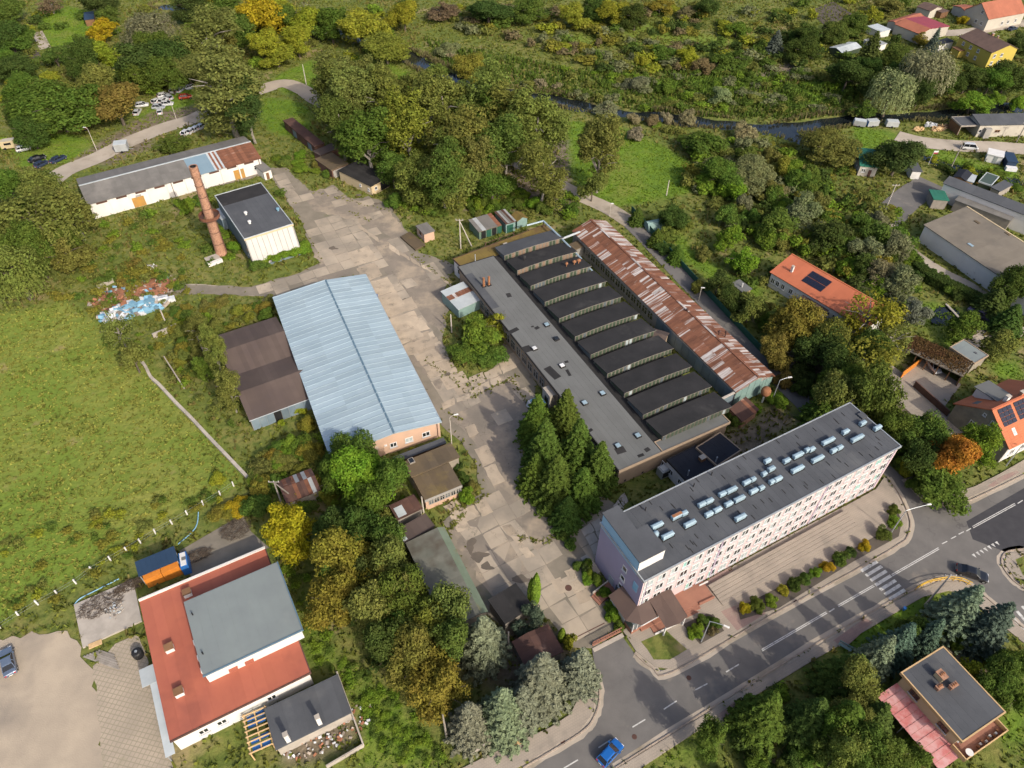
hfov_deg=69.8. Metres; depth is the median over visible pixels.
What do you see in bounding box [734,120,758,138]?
bush
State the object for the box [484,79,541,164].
poplar tree
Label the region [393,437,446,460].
canopy
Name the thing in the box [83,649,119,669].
plank stack
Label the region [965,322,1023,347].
garden path
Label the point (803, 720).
leafy tree
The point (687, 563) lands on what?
window
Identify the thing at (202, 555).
brush pile
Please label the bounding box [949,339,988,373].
grey garage
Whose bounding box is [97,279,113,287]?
concrete wall
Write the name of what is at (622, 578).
window
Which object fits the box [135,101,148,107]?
scrapped car
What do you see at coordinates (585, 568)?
bush
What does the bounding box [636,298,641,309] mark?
window
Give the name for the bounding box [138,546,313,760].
red roofed building
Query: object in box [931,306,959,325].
pond
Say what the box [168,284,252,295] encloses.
footpath
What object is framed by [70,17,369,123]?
undergrowth
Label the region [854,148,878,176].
green cottage
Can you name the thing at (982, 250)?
beige barn
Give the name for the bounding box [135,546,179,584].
navy shelter
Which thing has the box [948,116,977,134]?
timber carport
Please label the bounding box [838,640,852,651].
bench
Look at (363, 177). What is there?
yellow hut
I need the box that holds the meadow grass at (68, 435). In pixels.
[0,301,244,616]
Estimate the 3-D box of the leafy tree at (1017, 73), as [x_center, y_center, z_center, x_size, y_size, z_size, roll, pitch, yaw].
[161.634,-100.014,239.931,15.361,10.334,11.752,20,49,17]
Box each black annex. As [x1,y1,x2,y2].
[660,445,715,484]
[695,432,741,465]
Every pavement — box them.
[463,691,596,767]
[618,581,1023,767]
[623,477,907,668]
[907,460,1023,501]
[1004,551,1023,579]
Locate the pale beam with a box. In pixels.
[722,392,734,404]
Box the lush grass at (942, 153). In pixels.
[16,5,1023,767]
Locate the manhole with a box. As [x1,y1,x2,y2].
[565,585,571,590]
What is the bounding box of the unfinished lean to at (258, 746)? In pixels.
[241,705,277,760]
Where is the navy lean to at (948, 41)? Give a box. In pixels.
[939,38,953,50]
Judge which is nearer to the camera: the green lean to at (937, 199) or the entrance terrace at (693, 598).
the entrance terrace at (693, 598)
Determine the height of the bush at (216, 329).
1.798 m
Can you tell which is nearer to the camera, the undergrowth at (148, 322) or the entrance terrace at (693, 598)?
the entrance terrace at (693, 598)
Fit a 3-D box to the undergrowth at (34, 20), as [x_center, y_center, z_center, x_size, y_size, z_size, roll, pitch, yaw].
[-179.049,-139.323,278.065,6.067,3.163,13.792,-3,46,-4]
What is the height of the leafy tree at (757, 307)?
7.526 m
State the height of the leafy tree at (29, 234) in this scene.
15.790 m
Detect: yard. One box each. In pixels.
[171,168,627,647]
[449,373,575,557]
[902,359,960,404]
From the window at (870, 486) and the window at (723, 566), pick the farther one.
the window at (870, 486)
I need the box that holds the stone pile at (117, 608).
[105,600,123,619]
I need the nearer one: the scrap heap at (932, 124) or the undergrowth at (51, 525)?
the undergrowth at (51, 525)
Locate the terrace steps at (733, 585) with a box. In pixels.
[708,510,860,605]
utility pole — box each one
[163,356,184,388]
[268,481,288,504]
[442,714,447,737]
[456,219,471,248]
[887,184,899,205]
[925,574,956,603]
[951,141,966,166]
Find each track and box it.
[50,88,276,183]
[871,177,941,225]
[891,224,986,296]
[894,131,1023,153]
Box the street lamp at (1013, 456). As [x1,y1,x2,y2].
[1005,444,1022,465]
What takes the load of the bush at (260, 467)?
on the ground at (992, 754)
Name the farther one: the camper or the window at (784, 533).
the camper
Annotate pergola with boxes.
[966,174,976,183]
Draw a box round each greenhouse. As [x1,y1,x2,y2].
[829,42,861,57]
[977,172,998,190]
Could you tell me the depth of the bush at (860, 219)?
181.32 m
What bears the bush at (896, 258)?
on the ground at (992, 754)
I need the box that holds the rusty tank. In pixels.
[761,386,770,402]
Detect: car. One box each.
[0,646,18,677]
[15,145,30,152]
[27,154,46,162]
[33,160,49,168]
[48,154,66,163]
[132,109,141,115]
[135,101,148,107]
[150,97,158,103]
[151,103,165,108]
[156,108,162,114]
[157,92,169,97]
[157,97,167,102]
[160,100,173,105]
[163,93,173,99]
[175,86,184,92]
[178,93,191,99]
[180,129,187,135]
[185,84,194,89]
[187,127,192,134]
[192,125,198,132]
[197,122,204,129]
[596,738,623,767]
[925,360,941,373]
[956,563,988,583]
[1007,25,1017,30]
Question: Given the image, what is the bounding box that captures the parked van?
[961,142,978,150]
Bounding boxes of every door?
[333,166,344,177]
[481,231,485,238]
[492,228,496,235]
[497,226,501,233]
[507,224,512,232]
[608,574,613,585]
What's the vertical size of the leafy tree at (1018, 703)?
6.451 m
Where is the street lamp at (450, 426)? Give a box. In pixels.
[449,413,458,442]
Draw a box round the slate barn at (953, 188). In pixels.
[941,176,1023,234]
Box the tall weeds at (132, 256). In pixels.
[0,0,1023,767]
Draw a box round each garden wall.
[326,744,363,767]
[336,671,363,744]
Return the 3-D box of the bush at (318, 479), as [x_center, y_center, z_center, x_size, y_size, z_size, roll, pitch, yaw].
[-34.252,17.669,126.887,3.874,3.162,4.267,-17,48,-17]
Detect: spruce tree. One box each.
[442,701,491,764]
[456,615,516,687]
[476,686,537,764]
[508,651,572,727]
[512,393,552,449]
[513,685,548,740]
[514,453,544,504]
[518,418,565,471]
[528,453,573,521]
[547,496,584,535]
[549,388,580,443]
[559,418,593,475]
[559,647,602,705]
[568,466,602,523]
[583,441,620,499]
[626,207,646,227]
[646,228,665,250]
[664,244,686,267]
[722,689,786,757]
[760,30,783,59]
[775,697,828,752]
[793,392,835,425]
[794,695,865,767]
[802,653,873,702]
[850,634,896,687]
[853,31,882,73]
[865,622,916,678]
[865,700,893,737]
[910,618,945,660]
[915,584,984,654]
[923,27,940,52]
[958,601,1016,662]
[966,287,1008,318]
[982,304,1023,339]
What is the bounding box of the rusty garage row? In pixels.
[283,117,323,150]
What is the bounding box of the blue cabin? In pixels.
[178,551,191,574]
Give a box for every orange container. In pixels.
[143,569,165,587]
[160,561,182,580]
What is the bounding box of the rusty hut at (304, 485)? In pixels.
[277,468,320,507]
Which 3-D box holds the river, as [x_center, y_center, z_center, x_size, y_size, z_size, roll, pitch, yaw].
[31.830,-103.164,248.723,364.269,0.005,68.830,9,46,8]
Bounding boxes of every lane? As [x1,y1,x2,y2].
[258,79,319,107]
[512,159,630,225]
[886,363,961,434]
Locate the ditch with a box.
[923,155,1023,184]
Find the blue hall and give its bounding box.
[272,274,441,456]
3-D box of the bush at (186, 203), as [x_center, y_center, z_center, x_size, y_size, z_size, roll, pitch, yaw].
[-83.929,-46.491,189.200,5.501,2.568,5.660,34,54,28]
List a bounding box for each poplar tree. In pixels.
[41,187,99,240]
[166,2,243,73]
[183,312,205,355]
[191,36,265,137]
[197,323,227,375]
[212,365,240,412]
[224,74,264,143]
[309,53,343,102]
[311,49,360,103]
[313,94,363,160]
[320,56,355,95]
[322,57,384,115]
[327,73,368,118]
[333,106,397,167]
[355,53,395,108]
[364,63,409,117]
[374,108,402,153]
[375,85,434,157]
[391,68,431,131]
[412,68,471,132]
[414,135,466,208]
[419,142,470,211]
[423,102,490,155]
[430,123,469,161]
[437,135,468,161]
[446,79,472,110]
[448,56,510,119]
[461,112,526,175]
[461,134,504,194]
[475,85,516,131]
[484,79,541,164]
[488,111,520,173]
[506,85,571,165]
[517,138,569,211]
[576,110,625,192]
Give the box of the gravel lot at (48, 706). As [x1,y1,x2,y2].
[0,631,102,767]
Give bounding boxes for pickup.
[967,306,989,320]
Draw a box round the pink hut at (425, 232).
[416,222,434,242]
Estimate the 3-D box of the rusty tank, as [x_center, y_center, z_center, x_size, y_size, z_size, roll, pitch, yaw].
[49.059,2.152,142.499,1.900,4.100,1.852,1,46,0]
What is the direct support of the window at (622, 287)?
in the rusty shed at (721, 360)
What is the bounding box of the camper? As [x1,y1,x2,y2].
[0,137,17,149]
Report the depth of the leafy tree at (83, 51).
233.32 m
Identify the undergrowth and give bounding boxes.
[0,3,394,149]
[0,11,386,136]
[0,17,354,96]
[0,491,207,593]
[0,495,222,599]
[6,489,216,609]
[12,498,204,611]
[26,4,155,79]
[26,9,49,23]
[30,213,244,414]
[31,12,83,67]
[47,239,254,381]
[67,5,151,49]
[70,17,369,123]
[71,188,286,427]
[75,196,275,387]
[79,261,153,287]
[81,255,133,358]
[81,261,160,314]
[95,205,193,252]
[102,216,171,251]
[112,209,213,253]
[115,257,141,365]
[127,211,177,236]
[242,431,336,512]
[254,434,394,518]
[265,432,404,511]
[280,564,446,767]
[305,38,385,66]
[343,50,357,60]
[348,618,388,674]
[394,192,566,218]
[397,190,580,220]
[423,193,569,216]
[443,50,562,88]
[450,0,758,70]
[451,1,764,76]
[453,3,763,71]
[456,4,761,73]
[459,6,769,73]
[464,3,726,72]
[467,7,745,71]
[520,80,589,99]
[522,80,603,101]
[551,55,857,117]
[559,64,840,111]
[591,58,857,114]
[595,57,858,111]
[652,122,904,221]
[661,125,888,209]
[680,149,909,275]
[681,162,894,277]
[685,147,924,309]
[689,147,921,287]
[691,136,913,301]
[692,130,890,221]
[716,167,927,264]
[724,704,906,761]
[729,682,930,764]
[736,267,879,422]
[741,680,920,745]
[750,33,866,83]
[755,12,901,42]
[756,36,865,82]
[757,29,863,72]
[758,273,871,418]
[765,266,961,482]
[767,141,898,211]
[768,0,911,44]
[772,12,873,49]
[783,0,860,49]
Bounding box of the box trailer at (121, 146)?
[112,139,132,152]
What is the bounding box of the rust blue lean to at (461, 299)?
[441,282,479,317]
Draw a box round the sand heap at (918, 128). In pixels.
[911,126,924,131]
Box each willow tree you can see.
[0,187,90,264]
[0,245,55,308]
[116,10,180,43]
[864,66,918,116]
[898,41,959,96]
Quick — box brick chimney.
[188,164,226,256]
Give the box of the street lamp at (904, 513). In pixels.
[891,503,931,531]
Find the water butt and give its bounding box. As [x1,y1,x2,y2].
[131,647,143,659]
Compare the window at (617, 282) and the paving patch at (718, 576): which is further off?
the window at (617, 282)
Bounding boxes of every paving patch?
[699,699,741,729]
[704,567,732,585]
[721,601,765,629]
[834,618,872,647]
[988,471,1018,486]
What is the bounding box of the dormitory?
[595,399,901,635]
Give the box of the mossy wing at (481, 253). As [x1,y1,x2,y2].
[453,225,550,277]
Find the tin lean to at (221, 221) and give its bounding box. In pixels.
[217,208,228,229]
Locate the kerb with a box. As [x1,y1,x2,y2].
[523,474,1023,767]
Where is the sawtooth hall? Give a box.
[457,230,731,484]
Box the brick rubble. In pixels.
[283,705,371,760]
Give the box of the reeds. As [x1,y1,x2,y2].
[147,0,1023,146]
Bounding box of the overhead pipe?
[527,220,592,270]
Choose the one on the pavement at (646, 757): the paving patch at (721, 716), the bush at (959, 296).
the paving patch at (721, 716)
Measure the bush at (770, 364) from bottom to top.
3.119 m
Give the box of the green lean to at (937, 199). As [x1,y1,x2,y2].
[926,189,949,208]
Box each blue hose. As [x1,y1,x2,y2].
[74,578,118,603]
[178,512,198,543]
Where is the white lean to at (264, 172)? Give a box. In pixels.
[255,161,272,180]
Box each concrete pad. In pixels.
[74,581,141,648]
[180,517,268,576]
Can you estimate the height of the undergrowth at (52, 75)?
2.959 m
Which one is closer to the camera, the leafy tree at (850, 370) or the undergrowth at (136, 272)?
the leafy tree at (850, 370)
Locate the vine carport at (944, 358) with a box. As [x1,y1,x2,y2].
[904,334,972,385]
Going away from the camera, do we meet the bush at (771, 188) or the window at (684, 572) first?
the window at (684, 572)
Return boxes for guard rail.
[915,576,972,589]
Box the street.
[945,20,1023,35]
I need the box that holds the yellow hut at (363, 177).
[338,160,389,195]
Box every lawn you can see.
[641,631,686,659]
[1015,556,1023,574]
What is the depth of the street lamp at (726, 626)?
105.21 m
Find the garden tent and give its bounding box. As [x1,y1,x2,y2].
[643,219,666,232]
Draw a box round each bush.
[167,324,176,333]
[168,306,176,313]
[170,306,180,319]
[170,325,186,339]
[171,320,182,325]
[172,197,197,212]
[172,358,187,368]
[174,309,181,318]
[174,341,188,354]
[175,334,199,351]
[178,349,190,360]
[179,309,193,318]
[180,303,192,309]
[181,365,198,376]
[190,193,209,205]
[197,315,208,324]
[199,299,211,309]
[206,502,231,521]
[207,307,221,317]
[208,317,223,328]
[208,470,226,485]
[212,294,229,308]
[213,326,224,333]
[222,495,248,519]
[226,241,240,250]
[230,304,243,315]
[238,494,270,517]
[242,311,254,322]
[245,468,267,486]
[248,258,270,271]
[248,456,272,474]
[248,476,267,488]
[249,474,269,495]
[253,469,274,477]
[254,301,272,312]
[257,306,272,320]
[261,448,281,465]
[262,253,282,261]
[264,294,274,306]
[267,439,282,450]
[268,473,281,493]
[270,450,287,471]
[270,459,284,468]
[271,154,280,160]
[276,159,291,166]
[276,454,295,471]
[277,419,284,425]
[279,155,291,159]
[279,247,301,257]
[280,433,298,453]
[288,433,311,460]
[289,463,309,475]
[290,159,305,166]
[292,165,310,172]
[294,149,307,158]
[294,408,306,413]
[295,442,324,459]
[296,414,315,432]
[298,240,312,254]
[302,449,320,464]
[304,500,319,512]
[305,152,314,158]
[309,168,319,173]
[310,462,322,475]
[311,160,320,168]
[314,455,325,470]
[314,474,320,495]
[318,490,337,505]
[321,169,329,177]
[382,192,403,209]
[416,202,432,214]
[425,201,441,209]
[432,42,461,57]
[433,204,448,216]
[453,461,463,471]
[458,471,469,485]
[458,486,474,504]
[465,479,479,491]
[466,189,476,201]
[466,200,476,210]
[470,199,484,210]
[475,340,509,368]
[480,195,490,205]
[489,199,499,207]
[498,197,522,209]
[511,190,530,197]
[512,197,529,210]
[522,196,544,209]
[535,201,549,214]
[555,531,569,541]
[562,633,577,650]
[564,537,576,551]
[565,202,579,214]
[572,561,581,571]
[581,558,592,567]
[581,562,591,574]
[582,572,592,585]
[584,568,592,578]
[592,571,602,584]
[593,579,601,586]
[599,586,611,597]
[603,598,613,612]
[604,606,620,622]
[613,619,624,631]
[622,76,649,89]
[626,113,640,124]
[626,126,643,140]
[633,56,648,65]
[645,114,658,125]
[653,242,675,255]
[654,78,674,93]
[660,111,673,124]
[661,224,681,241]
[675,220,693,231]
[678,108,695,126]
[686,623,703,640]
[691,279,704,293]
[693,173,722,197]
[695,245,711,262]
[696,613,707,624]
[704,616,722,628]
[707,626,719,636]
[714,203,746,226]
[716,180,747,198]
[727,412,744,426]
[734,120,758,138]
[734,146,758,159]
[734,146,761,152]
[736,193,753,210]
[739,601,751,614]
[741,208,760,223]
[744,748,769,767]
[750,179,787,201]
[750,595,765,614]
[754,225,780,249]
[754,228,787,250]
[754,311,771,330]
[754,404,762,414]
[757,147,782,163]
[759,185,779,205]
[759,213,771,222]
[763,763,775,767]
[764,301,774,311]
[765,184,787,204]
[765,593,778,608]
[766,392,788,409]
[767,162,778,176]
[767,356,790,371]
[770,155,789,179]
[770,197,794,210]
[772,370,792,389]
[775,201,787,208]
[775,227,793,250]
[775,758,791,767]
[776,584,789,596]
[777,186,790,199]
[778,159,802,173]
[779,747,801,767]
[784,168,810,183]
[784,170,811,188]
[786,744,813,767]
[787,576,804,592]
[788,178,817,198]
[789,362,808,381]
[790,378,813,396]
[793,181,823,199]
[793,191,813,197]
[800,163,821,182]
[800,572,812,585]
[802,372,821,386]
[808,386,814,396]
[809,566,821,577]
[811,191,831,210]
[811,217,828,238]
[815,210,844,222]
[816,181,836,202]
[818,561,835,571]
[832,551,850,567]
[834,256,859,279]
[845,546,856,557]
[849,212,874,229]
[851,225,874,240]
[858,538,870,551]
[864,274,891,296]
[870,210,889,223]
[872,213,890,227]
[875,523,891,540]
[886,504,900,514]
[886,514,902,528]
[889,248,899,261]
[892,450,907,468]
[895,456,902,470]
[899,249,924,266]
[899,457,915,477]
[904,476,922,494]
[904,739,933,767]
[911,270,924,278]
[928,156,937,162]
[943,285,962,296]
[949,636,973,651]
[952,289,966,301]
[956,15,969,23]
[963,162,973,166]
[963,167,977,174]
[991,167,1006,178]
[1008,95,1023,110]
[1010,182,1023,191]
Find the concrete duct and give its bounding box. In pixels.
[140,360,247,477]
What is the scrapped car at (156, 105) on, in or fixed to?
on the ground at (992, 754)
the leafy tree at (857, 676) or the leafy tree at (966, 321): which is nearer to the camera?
the leafy tree at (857, 676)
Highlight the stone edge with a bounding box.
[945,303,958,317]
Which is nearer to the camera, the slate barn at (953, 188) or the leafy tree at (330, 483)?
the leafy tree at (330, 483)
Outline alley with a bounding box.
[624,224,812,411]
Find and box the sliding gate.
[578,623,623,651]
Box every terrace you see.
[640,581,714,634]
[697,489,887,614]
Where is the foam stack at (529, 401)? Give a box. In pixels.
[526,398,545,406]
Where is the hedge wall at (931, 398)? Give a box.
[913,381,949,415]
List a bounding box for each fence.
[0,481,233,627]
[631,206,692,277]
[692,273,769,358]
[900,358,922,377]
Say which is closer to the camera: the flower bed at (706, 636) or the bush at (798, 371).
the flower bed at (706, 636)
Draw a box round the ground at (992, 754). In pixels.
[0,0,1023,767]
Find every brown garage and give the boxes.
[313,143,339,157]
[315,152,348,178]
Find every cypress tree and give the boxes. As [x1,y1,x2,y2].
[527,577,534,601]
[530,572,540,604]
[558,628,565,642]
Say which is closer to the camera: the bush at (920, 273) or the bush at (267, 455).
the bush at (267, 455)
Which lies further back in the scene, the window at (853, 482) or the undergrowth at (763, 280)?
the undergrowth at (763, 280)
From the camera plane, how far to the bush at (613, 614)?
111.13 m
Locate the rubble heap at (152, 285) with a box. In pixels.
[87,276,175,310]
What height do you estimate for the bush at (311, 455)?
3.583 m
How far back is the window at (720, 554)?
112.24 m
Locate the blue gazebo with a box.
[83,11,95,25]
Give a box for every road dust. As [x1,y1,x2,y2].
[522,672,604,767]
[612,575,1023,767]
[633,477,914,679]
[902,473,1023,507]
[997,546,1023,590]
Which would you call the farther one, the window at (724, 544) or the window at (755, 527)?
the window at (755, 527)
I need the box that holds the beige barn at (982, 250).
[919,206,1023,314]
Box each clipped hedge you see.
[912,261,982,302]
[936,162,956,175]
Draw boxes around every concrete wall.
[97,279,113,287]
[152,323,175,337]
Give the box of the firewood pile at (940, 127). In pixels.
[931,124,948,131]
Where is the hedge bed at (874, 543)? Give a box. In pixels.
[737,503,901,619]
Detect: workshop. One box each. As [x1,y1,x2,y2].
[406,442,459,487]
[413,463,461,508]
[966,113,1023,138]
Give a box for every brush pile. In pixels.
[72,588,123,619]
[112,576,143,594]
[187,546,212,563]
[218,516,251,541]
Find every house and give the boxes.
[214,182,300,263]
[768,253,882,336]
[876,646,1008,767]
[892,16,949,43]
[905,162,922,178]
[915,2,942,17]
[947,379,1023,461]
[950,28,1017,68]
[963,0,1023,30]
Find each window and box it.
[198,727,210,736]
[216,718,228,727]
[266,694,277,702]
[390,442,397,448]
[405,436,413,443]
[422,431,430,438]
[480,299,483,310]
[485,305,488,316]
[505,331,509,343]
[511,339,514,350]
[516,345,520,357]
[522,353,526,364]
[527,360,531,372]
[533,367,537,380]
[539,375,543,386]
[586,248,590,258]
[590,253,595,263]
[595,258,599,268]
[600,263,604,273]
[605,268,609,277]
[610,273,614,283]
[615,278,620,288]
[619,573,624,583]
[620,283,625,293]
[621,564,626,574]
[625,288,630,298]
[630,293,636,303]
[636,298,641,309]
[641,304,647,314]
[641,588,651,598]
[644,578,654,589]
[647,309,652,320]
[654,581,663,591]
[657,572,666,582]
[666,575,675,585]
[669,565,679,575]
[675,577,684,587]
[678,568,687,578]
[681,558,691,569]
[683,580,693,590]
[687,571,696,581]
[690,562,699,572]
[693,552,703,562]
[695,574,704,584]
[698,565,707,575]
[701,556,711,566]
[705,546,715,556]
[706,568,715,578]
[709,559,719,568]
[713,550,722,559]
[717,540,726,550]
[717,562,726,571]
[721,553,730,563]
[724,543,734,553]
[728,534,738,544]
[728,556,737,566]
[731,547,741,557]
[735,537,745,547]
[738,551,747,560]
[740,528,749,538]
[742,541,752,551]
[746,532,756,541]
[748,545,758,554]
[751,522,760,532]
[753,536,762,545]
[757,526,766,536]
[759,539,768,549]
[761,516,771,526]
[763,530,772,540]
[767,520,777,530]
[769,534,778,543]
[772,511,781,521]
[773,525,782,534]
[778,515,787,525]
[779,528,788,538]
[783,505,792,515]
[783,519,793,528]
[788,510,797,519]
[788,523,798,532]
[793,500,802,510]
[793,514,802,523]
[798,504,808,514]
[798,518,807,527]
[803,494,813,504]
[803,509,812,518]
[808,499,817,508]
[808,513,817,522]
[813,489,823,498]
[813,503,822,513]
[817,508,826,517]
[818,494,827,503]
[822,498,832,507]
[823,483,833,493]
[827,488,837,498]
[827,502,836,511]
[832,493,841,502]
[833,479,842,488]
[837,497,846,506]
[838,483,847,493]
[843,473,853,482]
[843,488,851,497]
[847,492,856,501]
[848,478,857,487]
[852,482,861,491]
[853,468,863,477]
[856,487,865,495]
[858,472,867,482]
[862,477,871,486]
[863,462,873,472]
[866,481,875,490]
[867,467,877,476]
[871,472,880,481]
[873,457,883,466]
[877,462,886,471]
[883,452,893,461]
[907,688,919,702]
[935,721,948,735]
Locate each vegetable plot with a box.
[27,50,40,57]
[34,31,49,49]
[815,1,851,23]
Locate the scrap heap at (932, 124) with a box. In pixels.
[924,121,937,126]
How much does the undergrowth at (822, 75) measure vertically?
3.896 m
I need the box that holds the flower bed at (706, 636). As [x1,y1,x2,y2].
[683,614,723,643]
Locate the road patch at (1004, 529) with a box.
[966,488,1023,551]
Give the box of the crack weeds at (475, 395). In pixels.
[171,165,846,652]
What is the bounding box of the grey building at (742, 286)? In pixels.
[733,279,751,292]
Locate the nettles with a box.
[425,36,860,120]
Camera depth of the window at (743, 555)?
118.29 m
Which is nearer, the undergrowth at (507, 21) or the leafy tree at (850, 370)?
the leafy tree at (850, 370)
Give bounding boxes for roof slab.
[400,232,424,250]
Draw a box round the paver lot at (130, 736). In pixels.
[93,635,172,767]
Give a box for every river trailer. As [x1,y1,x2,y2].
[853,118,866,127]
[866,118,879,127]
[884,119,899,127]
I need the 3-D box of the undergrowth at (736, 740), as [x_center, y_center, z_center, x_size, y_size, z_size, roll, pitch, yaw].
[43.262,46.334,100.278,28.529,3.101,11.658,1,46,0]
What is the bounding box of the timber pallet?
[88,639,101,648]
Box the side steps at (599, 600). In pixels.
[591,580,614,604]
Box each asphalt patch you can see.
[301,189,405,242]
[309,238,352,281]
[371,238,445,330]
[410,356,469,393]
[449,515,542,597]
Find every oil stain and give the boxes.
[379,243,387,248]
[383,247,391,253]
[466,538,476,554]
[471,552,489,562]
[481,561,494,569]
[512,574,529,582]
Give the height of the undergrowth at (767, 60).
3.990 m
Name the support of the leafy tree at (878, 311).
on the ground at (992, 754)
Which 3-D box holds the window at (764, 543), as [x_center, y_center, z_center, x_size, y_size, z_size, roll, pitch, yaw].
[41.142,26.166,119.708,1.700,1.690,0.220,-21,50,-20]
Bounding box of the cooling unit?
[656,463,669,479]
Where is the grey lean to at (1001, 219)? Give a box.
[950,195,1013,229]
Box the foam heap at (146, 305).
[96,294,175,323]
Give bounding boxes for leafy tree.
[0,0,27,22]
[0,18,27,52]
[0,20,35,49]
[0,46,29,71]
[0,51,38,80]
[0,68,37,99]
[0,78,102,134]
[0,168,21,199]
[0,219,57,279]
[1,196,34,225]
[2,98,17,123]
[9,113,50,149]
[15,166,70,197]
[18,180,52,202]
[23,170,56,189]
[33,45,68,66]
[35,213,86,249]
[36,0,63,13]
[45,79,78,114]
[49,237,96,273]
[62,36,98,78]
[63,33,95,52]
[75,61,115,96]
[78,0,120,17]
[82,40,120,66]
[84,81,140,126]
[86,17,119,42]
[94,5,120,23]
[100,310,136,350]
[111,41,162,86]
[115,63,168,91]
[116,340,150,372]
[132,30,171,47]
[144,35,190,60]
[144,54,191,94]
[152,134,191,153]
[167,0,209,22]
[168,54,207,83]
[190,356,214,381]
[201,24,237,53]
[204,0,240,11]
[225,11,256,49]
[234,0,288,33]
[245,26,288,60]
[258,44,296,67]
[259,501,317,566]
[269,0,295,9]
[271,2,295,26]
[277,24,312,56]
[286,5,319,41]
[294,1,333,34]
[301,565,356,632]
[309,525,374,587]
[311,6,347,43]
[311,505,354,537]
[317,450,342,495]
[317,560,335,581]
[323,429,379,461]
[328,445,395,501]
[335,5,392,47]
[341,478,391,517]
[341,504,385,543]
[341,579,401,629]
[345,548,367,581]
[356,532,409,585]
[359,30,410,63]
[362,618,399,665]
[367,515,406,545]
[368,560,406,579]
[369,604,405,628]
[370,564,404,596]
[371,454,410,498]
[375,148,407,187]
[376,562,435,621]
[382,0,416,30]
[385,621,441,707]
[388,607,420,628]
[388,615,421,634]
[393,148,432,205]
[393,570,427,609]
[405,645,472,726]
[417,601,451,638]
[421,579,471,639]
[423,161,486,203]
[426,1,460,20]
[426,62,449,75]
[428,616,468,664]
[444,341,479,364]
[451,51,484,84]
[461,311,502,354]
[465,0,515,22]
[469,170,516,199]
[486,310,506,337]
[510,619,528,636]
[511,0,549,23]
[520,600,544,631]
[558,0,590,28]
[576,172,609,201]
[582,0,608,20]
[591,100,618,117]
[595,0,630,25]
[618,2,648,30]
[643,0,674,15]
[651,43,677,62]
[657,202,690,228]
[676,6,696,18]
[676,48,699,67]
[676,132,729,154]
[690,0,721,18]
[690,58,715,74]
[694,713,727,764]
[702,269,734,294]
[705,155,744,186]
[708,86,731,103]
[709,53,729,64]
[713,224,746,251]
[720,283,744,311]
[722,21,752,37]
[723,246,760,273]
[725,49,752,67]
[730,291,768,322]
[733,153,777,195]
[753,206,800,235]
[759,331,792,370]
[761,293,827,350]
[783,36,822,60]
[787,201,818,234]
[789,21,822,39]
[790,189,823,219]
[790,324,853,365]
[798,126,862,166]
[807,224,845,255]
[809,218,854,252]
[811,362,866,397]
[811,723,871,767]
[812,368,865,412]
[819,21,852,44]
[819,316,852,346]
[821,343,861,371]
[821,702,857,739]
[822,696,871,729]
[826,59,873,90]
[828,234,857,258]
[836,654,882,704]
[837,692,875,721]
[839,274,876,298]
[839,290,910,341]
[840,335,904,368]
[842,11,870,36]
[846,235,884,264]
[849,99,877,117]
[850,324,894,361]
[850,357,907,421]
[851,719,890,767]
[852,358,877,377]
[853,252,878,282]
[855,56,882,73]
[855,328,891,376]
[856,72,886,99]
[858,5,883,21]
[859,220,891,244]
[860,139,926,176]
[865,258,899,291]
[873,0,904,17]
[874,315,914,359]
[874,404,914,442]
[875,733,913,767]
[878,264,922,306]
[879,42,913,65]
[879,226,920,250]
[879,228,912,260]
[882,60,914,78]
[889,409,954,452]
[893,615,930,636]
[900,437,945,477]
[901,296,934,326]
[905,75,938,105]
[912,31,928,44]
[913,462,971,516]
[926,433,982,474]
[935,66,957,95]
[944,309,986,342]
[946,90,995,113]
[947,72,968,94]
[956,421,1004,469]
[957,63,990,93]
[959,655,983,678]
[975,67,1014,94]
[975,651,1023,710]
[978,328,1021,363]
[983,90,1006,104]
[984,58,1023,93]
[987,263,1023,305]
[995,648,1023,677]
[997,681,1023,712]
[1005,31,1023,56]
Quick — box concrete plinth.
[204,254,222,266]
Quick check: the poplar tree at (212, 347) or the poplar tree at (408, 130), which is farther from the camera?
the poplar tree at (408, 130)
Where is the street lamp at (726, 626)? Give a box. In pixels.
[700,621,729,641]
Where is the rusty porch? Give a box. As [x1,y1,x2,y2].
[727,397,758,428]
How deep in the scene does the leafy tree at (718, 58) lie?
250.89 m
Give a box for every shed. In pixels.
[76,136,261,218]
[219,317,311,430]
[389,494,422,525]
[403,513,434,548]
[406,527,487,627]
[468,213,501,239]
[488,583,531,631]
[494,209,515,232]
[511,211,527,228]
[512,624,563,664]
[572,219,774,405]
[862,39,886,50]
[866,23,890,36]
[886,13,923,30]
[934,8,948,18]
[953,169,971,181]
[984,148,1004,163]
[990,180,1012,195]
[1002,152,1018,171]
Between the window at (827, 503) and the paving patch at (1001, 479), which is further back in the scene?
the paving patch at (1001, 479)
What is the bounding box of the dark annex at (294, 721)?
[264,674,352,754]
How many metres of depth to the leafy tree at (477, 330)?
150.18 m
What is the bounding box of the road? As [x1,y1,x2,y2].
[534,465,1023,767]
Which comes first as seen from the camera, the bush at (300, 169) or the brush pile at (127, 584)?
the brush pile at (127, 584)
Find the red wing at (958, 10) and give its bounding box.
[951,4,971,16]
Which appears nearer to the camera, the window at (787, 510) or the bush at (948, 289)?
the window at (787, 510)
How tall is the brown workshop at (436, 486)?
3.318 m
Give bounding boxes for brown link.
[569,241,583,256]
[647,328,669,341]
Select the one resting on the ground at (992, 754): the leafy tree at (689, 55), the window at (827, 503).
the leafy tree at (689, 55)
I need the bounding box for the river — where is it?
[156,5,1023,143]
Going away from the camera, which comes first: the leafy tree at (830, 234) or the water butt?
the water butt

